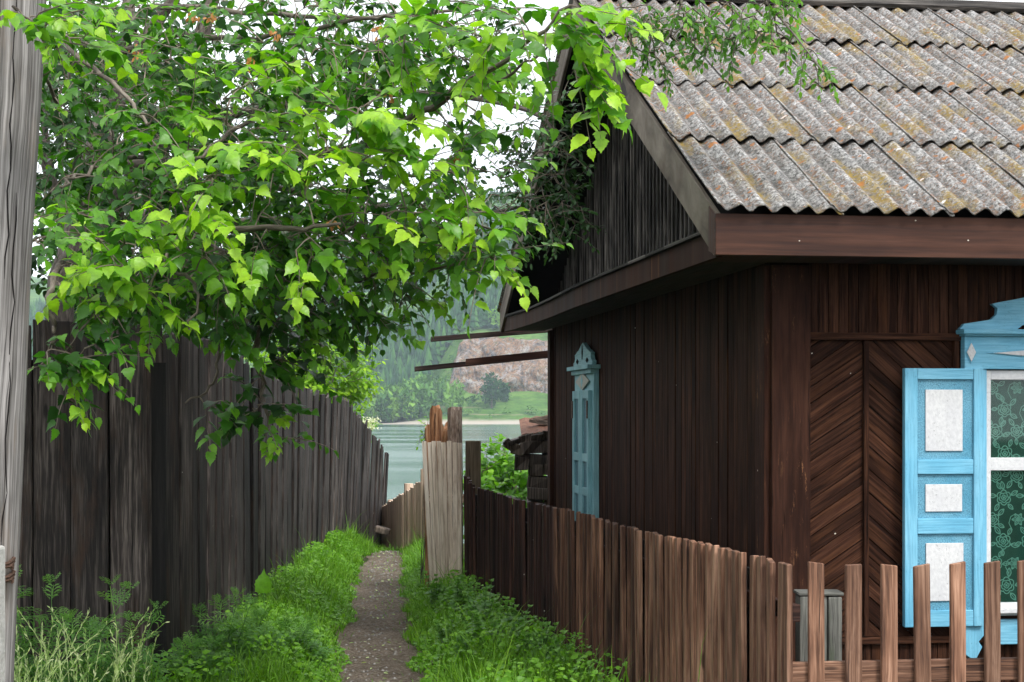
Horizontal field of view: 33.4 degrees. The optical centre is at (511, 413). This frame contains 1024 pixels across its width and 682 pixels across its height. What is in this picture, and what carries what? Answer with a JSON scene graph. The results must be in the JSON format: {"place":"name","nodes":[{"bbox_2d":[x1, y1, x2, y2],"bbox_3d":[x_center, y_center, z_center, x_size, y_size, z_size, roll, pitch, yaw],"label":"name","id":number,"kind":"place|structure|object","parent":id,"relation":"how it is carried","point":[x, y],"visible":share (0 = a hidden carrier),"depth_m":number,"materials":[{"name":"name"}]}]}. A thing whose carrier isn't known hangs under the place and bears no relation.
{"place":"outdoors","nodes":[
{"label":"outdoors","id":0,"kind":"place"},
{"bbox_2d":[14,608,128,681],"bbox_3d":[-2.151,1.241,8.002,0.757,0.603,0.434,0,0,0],"label":"seed grass","id":1,"kind":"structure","parent":0,"point":[50,663],"depth_m":7.99,"materials":[{"name":"green plant"}]},
{"bbox_2d":[17,606,168,681],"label":"seed grass","id":2,"kind":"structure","parent":0,"point":[118,660],"depth_m":8.09,"materials":[{"name":"green plant"}]},
{"bbox_2d":[30,276,547,423],"bbox_3d":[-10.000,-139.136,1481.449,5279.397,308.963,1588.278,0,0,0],"label":"hills","id":3,"kind":"structure","parent":0,"point":[518,402],"depth_m":750.33,"materials":[{"name":"green plant"}]},
{"bbox_2d":[29,187,521,394],"bbox_3d":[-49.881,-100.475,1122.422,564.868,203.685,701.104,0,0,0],"label":"forest","id":4,"kind":"object","parent":3,"relation":"on","point":[402,361],"visible":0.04,"depth_m":858.35,"materials":[{"name":"green plant"}]},
{"bbox_2d":[313,372,467,422],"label":"riverside woodland","id":5,"kind":"object","parent":3,"relation":"on","point":[408,401],"visible":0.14,"depth_m":725.37,"materials":[{"name":"green plant"}]},
{"bbox_2d":[427,327,545,417],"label":"scrub","id":6,"kind":"object","parent":3,"relation":"on","point":[473,396],"visible":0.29,"depth_m":743.67,"materials":[{"name":"green plant"}]},
{"bbox_2d":[479,371,503,407],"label":"riverside tree","id":7,"kind":"object","parent":3,"relation":"on","point":[493,392],"visible":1,"depth_m":738.93,"materials":[{"name":"green plant"}]},
{"bbox_2d":[499,382,510,401],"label":"riverside tree","id":8,"kind":"object","parent":3,"relation":"on","point":[505,389],"visible":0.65,"depth_m":750.94,"materials":[{"name":"green plant"}]},
{"bbox_2d":[15,511,708,681],"bbox_3d":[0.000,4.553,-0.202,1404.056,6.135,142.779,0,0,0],"label":"ground","id":9,"kind":"structure","parent":0,"point":[365,558],"depth_m":10.86,"materials":[{"name":"green plant"}]},
{"bbox_2d":[0,0,46,681],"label":"utility pole","id":10,"kind":"object","parent":9,"relation":"on","point":[21,71],"visible":0.98,"depth_m":5.92,"materials":[{"name":"grey wood"}]},
{"bbox_2d":[14,608,77,681],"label":"mugwort","id":11,"kind":"object","parent":9,"relation":"on","point":[44,661],"visible":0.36,"depth_m":8.50,"materials":[{"name":"green plant"}]},
{"bbox_2d":[14,564,93,681],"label":"mugwort","id":12,"kind":"object","parent":9,"relation":"on","point":[33,623],"visible":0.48,"depth_m":8.68,"materials":[{"name":"green plant"}]},
{"bbox_2d":[38,581,139,681],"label":"mugwort","id":13,"kind":"object","parent":9,"relation":"on","point":[100,661],"visible":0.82,"depth_m":8.22,"materials":[{"name":"green plant"}]},
{"bbox_2d":[82,575,168,681],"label":"mugwort","id":14,"kind":"object","parent":9,"relation":"on","point":[143,657],"visible":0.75,"depth_m":8.44,"materials":[{"name":"green plant"}]},
{"bbox_2d":[102,634,158,681],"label":"seed grass","id":15,"kind":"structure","parent":9,"relation":"on","point":[134,672],"depth_m":8.34,"materials":[{"name":"green plant"}]},
{"bbox_2d":[30,0,333,362],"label":"garden tree","id":16,"kind":"object","parent":9,"relation":"on","point":[40,231],"visible":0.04,"depth_m":15.25,"materials":[{"name":"green plant"}]},
{"bbox_2d":[152,630,244,681],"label":"mugwort","id":17,"kind":"object","parent":9,"relation":"on","point":[187,638],"visible":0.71,"depth_m":9.38,"materials":[{"name":"green plant"}]},
{"bbox_2d":[15,319,388,681],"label":"board fence","id":18,"kind":"object","parent":9,"relation":"on","point":[154,504],"visible":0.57,"depth_m":9.58,"materials":[{"name":"grey wood"}]},
{"bbox_2d":[190,587,265,668],"bbox_3d":[-1.682,1.277,10.029,0.464,0.512,0.521,0,0,-29],"label":"mugwort","id":19,"kind":"object","parent":9,"relation":"on","point":[229,631],"visible":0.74,"depth_m":10.03,"materials":[{"name":"green plant"}]},
{"bbox_2d":[225,607,288,662],"bbox_3d":[-1.581,1.359,10.368,0.502,0.398,0.498,0,0,0],"label":"mugwort","id":20,"kind":"object","parent":9,"relation":"on","point":[261,612],"visible":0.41,"depth_m":10.36,"materials":[{"name":"green plant"}]},
{"bbox_2d":[242,569,293,616],"bbox_3d":[-1.731,1.331,12.155,0.484,0.448,0.157,0,0,0],"label":"burdock","id":21,"kind":"object","parent":9,"relation":"on","point":[263,580],"visible":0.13,"depth_m":12.20,"materials":[{"name":"green plant"}]},
{"bbox_2d":[264,612,335,668],"bbox_3d":[-1.335,1.411,10.599,0.485,0.359,0.464,0,0,0],"label":"mugwort","id":22,"kind":"object","parent":9,"relation":"on","point":[314,644],"visible":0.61,"depth_m":10.59,"materials":[{"name":"green plant"}]},
{"bbox_2d":[244,313,387,414],"bbox_3d":[-2.903,0.377,24.923,2.192,3.943,2.158,0,0,0],"label":"bush","id":23,"kind":"object","parent":9,"relation":"on","point":[353,379],"visible":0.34,"depth_m":24.73,"materials":[{"name":"green plant"}]},
{"bbox_2d":[30,0,606,368],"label":"cherry tree","id":24,"kind":"object","parent":9,"relation":"on","point":[550,214],"visible":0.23,"depth_m":10.94,"materials":[{"name":"green plant"}]},
{"bbox_2d":[0,0,668,465],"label":"linden tree","id":25,"kind":"object","parent":9,"relation":"on","point":[234,284],"visible":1,"depth_m":7.25,"materials":[{"name":"green plant"}]},
{"bbox_2d":[353,403,382,442],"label":"flowering bush","id":26,"kind":"object","parent":9,"relation":"on","point":[372,424],"visible":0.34,"depth_m":26.02,"materials":[{"name":"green plant"}]},
{"bbox_2d":[374,525,389,535],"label":"timber block","id":27,"kind":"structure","parent":9,"relation":"on","point":[378,529],"depth_m":22.40,"materials":[{"name":"grey wood"}]},
{"bbox_2d":[381,469,424,548],"bbox_3d":[-1.638,1.919,24.095,0.145,2.564,10.245,0,0,-8],"label":"plank fence","id":28,"kind":"object","parent":9,"relation":"on","point":[400,511],"visible":0.24,"depth_m":21.96,"materials":[{"name":"brown wood"}]},
{"bbox_2d":[416,416,427,583],"bbox_3d":[-0.751,0.808,15.004,0.296,1.641,0.275,0,0,42],"label":"sapling","id":29,"kind":"object","parent":9,"relation":"on","point":[423,541],"visible":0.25,"depth_m":15.01,"materials":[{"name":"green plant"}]},
{"bbox_2d":[425,424,429,586],"bbox_3d":[-0.722,0.853,14.599,0.048,1.534,0.047,0,0,0],"label":"thin pole","id":30,"kind":"object","parent":9,"relation":"on","point":[427,433],"visible":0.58,"depth_m":14.58,"materials":[{"name":"grey wood"}]},
{"bbox_2d":[429,405,441,517],"bbox_3d":[-0.658,0.772,14.751,0.113,1.697,0.121,0,0,0],"label":"log post","id":31,"kind":"object","parent":9,"relation":"on","point":[435,418],"visible":0.21,"depth_m":14.70,"materials":[{"name":"brown wood"}]},
{"bbox_2d":[422,441,463,585],"bbox_3d":[-0.584,0.915,14.368,0.361,1.371,0.265,0,0,0],"label":"board screen","id":32,"kind":"object","parent":9,"relation":"on","point":[444,531],"visible":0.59,"depth_m":14.36,"materials":[{"name":"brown wood"}]},
{"bbox_2d":[423,570,466,608],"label":"nettle","id":33,"kind":"object","parent":9,"relation":"on","point":[439,586],"visible":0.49,"depth_m":13.15,"materials":[{"name":"green plant"}]},
{"bbox_2d":[442,422,447,493],"bbox_3d":[-0.582,0.842,14.949,0.069,1.556,0.072,0,0,0],"label":"log post","id":34,"kind":"object","parent":9,"relation":"on","point":[444,433],"visible":0.09,"depth_m":14.92,"materials":[{"name":"brown wood"}]},
{"bbox_2d":[447,407,462,572],"bbox_3d":[-0.489,0.781,14.701,0.136,1.677,0.136,0,0,0],"label":"log post","id":35,"kind":"object","parent":9,"relation":"on","point":[454,421],"visible":0.27,"depth_m":14.65,"materials":[{"name":"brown wood"}]},
{"bbox_2d":[433,609,490,648],"bbox_3d":[-0.361,1.439,11.203,0.401,0.315,0.266,0,0,-27],"label":"nettle","id":36,"kind":"object","parent":9,"relation":"on","point":[440,631],"visible":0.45,"depth_m":11.12,"materials":[{"name":"green plant"}]},
{"bbox_2d":[447,577,487,621],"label":"nettle","id":37,"kind":"object","parent":9,"relation":"on","point":[459,593],"visible":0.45,"depth_m":12.27,"materials":[{"name":"green plant"}]},
{"bbox_2d":[454,621,487,665],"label":"nettle","id":38,"kind":"object","parent":9,"relation":"on","point":[460,637],"visible":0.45,"depth_m":10.45,"materials":[{"name":"green plant"}]},
{"bbox_2d":[465,441,480,494],"bbox_3d":[-0.336,0.928,14.750,0.133,1.384,0.100,0,0,0],"label":"fence post","id":39,"kind":"object","parent":9,"relation":"on","point":[473,460],"visible":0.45,"depth_m":14.70,"materials":[{"name":"brown wood"}]},
{"bbox_2d":[460,579,496,629],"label":"nettle","id":40,"kind":"object","parent":9,"relation":"on","point":[486,603],"visible":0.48,"depth_m":11.51,"materials":[{"name":"green plant"}]},
{"bbox_2d":[463,478,526,538],"bbox_3d":[-0.287,1.093,16.168,0.861,0.984,0.984,0,0,38],"label":"garden bush","id":41,"kind":"object","parent":9,"relation":"on","point":[509,492],"visible":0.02,"depth_m":15.98,"materials":[{"name":"green plant"}]},
{"bbox_2d":[468,604,532,648],"bbox_3d":[-0.110,1.362,10.621,0.474,0.351,0.213,0,0,-36],"label":"nettle","id":42,"kind":"object","parent":9,"relation":"on","point":[479,618],"visible":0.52,"depth_m":10.59,"materials":[{"name":"green plant"}]},
{"bbox_2d":[463,432,545,506],"bbox_3d":[-0.058,0.885,17.268,1.056,1.393,1.277,0,0,16],"label":"garden bush","id":43,"kind":"object","parent":9,"relation":"on","point":[501,469],"visible":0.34,"depth_m":17.00,"materials":[{"name":"green plant"}]},
{"bbox_2d":[484,600,529,639],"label":"nettle","id":44,"kind":"object","parent":9,"relation":"on","point":[510,613],"visible":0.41,"depth_m":10.96,"materials":[{"name":"green plant"}]},
{"bbox_2d":[503,415,547,507],"bbox_3d":[0.287,0.437,15.753,0.750,0.906,0.894,0,0,0],"label":"timber stack","id":45,"kind":"object","parent":9,"relation":"on","point":[527,442],"visible":0.62,"depth_m":15.36,"materials":[{"name":"brown wood"}]},
{"bbox_2d":[511,617,558,657],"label":"nettle","id":46,"kind":"object","parent":9,"relation":"on","point":[552,628],"visible":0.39,"depth_m":10.30,"materials":[{"name":"green plant"}]},
{"bbox_2d":[529,634,573,670],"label":"nettle","id":47,"kind":"object","parent":9,"relation":"on","point":[556,642],"visible":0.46,"depth_m":10.01,"materials":[{"name":"green plant"}]},
{"bbox_2d":[414,0,1023,681],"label":"wooden house","id":48,"kind":"structure","parent":9,"relation":"on","point":[776,318],"depth_m":8.27,"materials":[{"name":"wood"}]},
{"bbox_2d":[567,343,600,520],"bbox_3d":[0.526,0.254,12.625,0.100,1.557,0.875,0,0,-8],"label":"window","id":49,"kind":"structure","parent":48,"relation":"in","point":[585,397],"depth_m":12.48,"materials":[{"name":"teal paint"}]},
{"bbox_2d":[956,297,1023,657],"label":"window","id":50,"kind":"structure","parent":48,"relation":"in","point":[997,342],"depth_m":8.13,"materials":[{"name":"blue paint"}]},
{"bbox_2d":[602,0,838,103],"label":"birch tree","id":51,"kind":"object","parent":9,"relation":"on","point":[688,20],"visible":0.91,"depth_m":7.75,"materials":[{"name":"green plant"}]},
{"bbox_2d":[464,476,1023,681],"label":"picket fence","id":52,"kind":"object","parent":9,"relation":"on","point":[653,605],"visible":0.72,"depth_m":8.07,"materials":[{"name":"brown wood"}]},
{"bbox_2d":[793,589,843,661],"bbox_3d":[1.319,1.192,7.350,0.196,0.857,0.135,0,0,0],"label":"garden post","id":53,"kind":"object","parent":9,"relation":"on","point":[833,623],"visible":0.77,"depth_m":7.29,"materials":[{"name":"grey wood"}]},
{"bbox_2d":[328,550,436,681],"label":"path","id":54,"kind":"structure","parent":0,"point":[352,629],"depth_m":12.54,"materials":[{"name":"grey gravel"}]},
{"bbox_2d":[345,550,406,681],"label":"leaf litter","id":55,"kind":"object","parent":54,"relation":"on","point":[377,617],"visible":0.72,"depth_m":13.99,"materials":[{"name":"brown plant"}]},
{"bbox_2d":[369,424,547,542],"bbox_3d":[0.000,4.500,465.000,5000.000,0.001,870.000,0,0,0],"label":"river","id":56,"kind":"structure","parent":0,"point":[399,445],"depth_m":256.29,"materials":[{"name":"liquid"}]},
{"bbox_2d":[450,337,547,394],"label":"cliff","id":57,"kind":"structure","parent":0,"point":[528,375],"depth_m":776.23,"materials":[{"name":"brown stone"}]},
{"bbox_2d":[32,0,1023,278],"label":"sky","id":58,"kind":"structure","parent":0,"point":[501,112],"materials":[{"name":"white"}]}
]}

